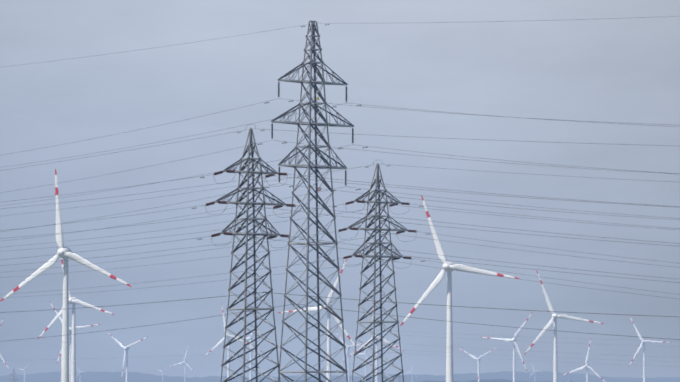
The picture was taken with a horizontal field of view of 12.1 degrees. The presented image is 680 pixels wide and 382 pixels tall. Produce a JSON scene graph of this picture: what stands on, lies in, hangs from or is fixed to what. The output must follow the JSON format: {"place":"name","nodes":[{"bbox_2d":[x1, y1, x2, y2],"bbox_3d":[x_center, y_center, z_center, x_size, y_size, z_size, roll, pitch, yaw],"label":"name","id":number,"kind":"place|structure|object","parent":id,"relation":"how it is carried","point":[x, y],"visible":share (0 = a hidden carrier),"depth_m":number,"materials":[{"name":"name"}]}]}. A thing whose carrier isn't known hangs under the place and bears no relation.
{"place":"outdoors","nodes":[
{"label":"outdoors","id":0,"kind":"place"},
{"bbox_2d":[0,371,679,381],"bbox_3d":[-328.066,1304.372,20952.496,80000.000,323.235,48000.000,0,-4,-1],"label":"hills","id":1,"kind":"structure","parent":0,"point":[507,376],"depth_m":19753.27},
{"bbox_2d":[0,169,131,381],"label":"wind turbine","id":2,"kind":"object","parent":1,"relation":"on","point":[61,251],"visible":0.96,"depth_m":1562.59,"materials":[{"name":"grey paint"}]},
{"bbox_2d":[49,301,99,381],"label":"wind turbine","id":3,"kind":"object","parent":1,"relation":"on","point":[70,332],"visible":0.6,"depth_m":3593.68,"materials":[{"name":"grey paint"}]},
{"bbox_2d":[38,258,113,381],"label":"wind turbine","id":4,"kind":"object","parent":1,"relation":"on","point":[73,301],"visible":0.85,"depth_m":2395.47,"materials":[{"name":"grey paint"}]},
{"bbox_2d":[106,331,146,381],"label":"wind turbine","id":5,"kind":"object","parent":1,"relation":"on","point":[126,348],"visible":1,"depth_m":4392.45,"materials":[{"name":"grey paint"}]},
{"bbox_2d":[169,347,195,381],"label":"wind turbine","id":6,"kind":"object","parent":1,"relation":"on","point":[184,362],"visible":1,"depth_m":7190.88,"materials":[{"name":"grey paint"}]},
{"bbox_2d":[205,304,252,381],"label":"wind turbine","id":7,"kind":"object","parent":1,"relation":"on","point":[228,335],"visible":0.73,"depth_m":3957.15,"materials":[{"name":"grey paint"}]},
{"bbox_2d":[234,324,260,379],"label":"wind turbine","id":8,"kind":"object","parent":1,"relation":"on","point":[249,338],"visible":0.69,"depth_m":4945.37,"materials":[{"name":"grey paint"}]},
{"bbox_2d":[205,124,295,381],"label":"pylon","id":9,"kind":"object","parent":1,"relation":"on","point":[249,161],"visible":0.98,"depth_m":478.79,"materials":[{"name":"metal"}]},
{"bbox_2d":[0,16,679,366],"bbox_3d":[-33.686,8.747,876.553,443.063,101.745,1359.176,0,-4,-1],"label":"power lines","id":10,"kind":"object","parent":9,"relation":"attached to","point":[363,218],"visible":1,"depth_m":545.93,"materials":[{"name":"metal"}]},
{"bbox_2d":[271,20,353,381],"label":"pylon","id":11,"kind":"object","parent":1,"relation":"on","point":[310,82],"visible":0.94,"depth_m":663.41,"materials":[{"name":"metal"}]},
{"bbox_2d":[278,259,356,381],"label":"wind turbine","id":12,"kind":"object","parent":1,"relation":"on","point":[328,364],"visible":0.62,"depth_m":2520.35,"materials":[{"name":"grey paint"}]},
{"bbox_2d":[336,333,364,381],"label":"wind turbine","id":13,"kind":"object","parent":1,"relation":"on","point":[348,347],"visible":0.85,"depth_m":6385.56,"materials":[{"name":"grey paint"}]},
{"bbox_2d":[357,343,371,379],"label":"wind turbine","id":14,"kind":"object","parent":1,"relation":"on","point":[365,353],"visible":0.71,"depth_m":7197.78,"materials":[{"name":"grey paint"}]},
{"bbox_2d":[349,303,403,381],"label":"wind turbine","id":15,"kind":"object","parent":1,"relation":"on","point":[376,354],"visible":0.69,"depth_m":3770.49,"materials":[{"name":"grey paint"}]},
{"bbox_2d":[338,160,416,381],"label":"pylon","id":16,"kind":"object","parent":1,"relation":"on","point":[376,202],"visible":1,"depth_m":551.22,"materials":[{"name":"metal"}]},
{"bbox_2d":[400,196,518,381],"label":"wind turbine","id":17,"kind":"object","parent":1,"relation":"on","point":[449,331],"visible":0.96,"depth_m":1714.70,"materials":[{"name":"grey paint"}]},
{"bbox_2d":[458,347,496,381],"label":"wind turbine","id":18,"kind":"object","parent":1,"relation":"on","point":[478,362],"visible":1,"depth_m":5278.76,"materials":[{"name":"grey paint"}]},
{"bbox_2d":[481,312,532,381],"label":"wind turbine","id":19,"kind":"object","parent":1,"relation":"on","point":[515,344],"visible":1,"depth_m":3845.09,"materials":[{"name":"grey paint"}]},
{"bbox_2d":[524,271,603,381],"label":"wind turbine","id":20,"kind":"object","parent":1,"relation":"on","point":[555,316],"visible":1,"depth_m":2641.16,"materials":[{"name":"grey paint"}]},
{"bbox_2d":[561,339,604,381],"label":"wind turbine","id":21,"kind":"object","parent":1,"relation":"on","point":[587,366],"visible":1,"depth_m":4660.13,"materials":[{"name":"grey paint"}]},
{"bbox_2d":[629,315,669,381],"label":"wind turbine","id":22,"kind":"object","parent":1,"relation":"on","point":[639,348],"visible":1,"depth_m":4405.04,"materials":[{"name":"grey paint"}]},
{"bbox_2d":[0,0,679,377],"label":"sky","id":23,"kind":"structure","parent":0,"point":[624,70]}
]}

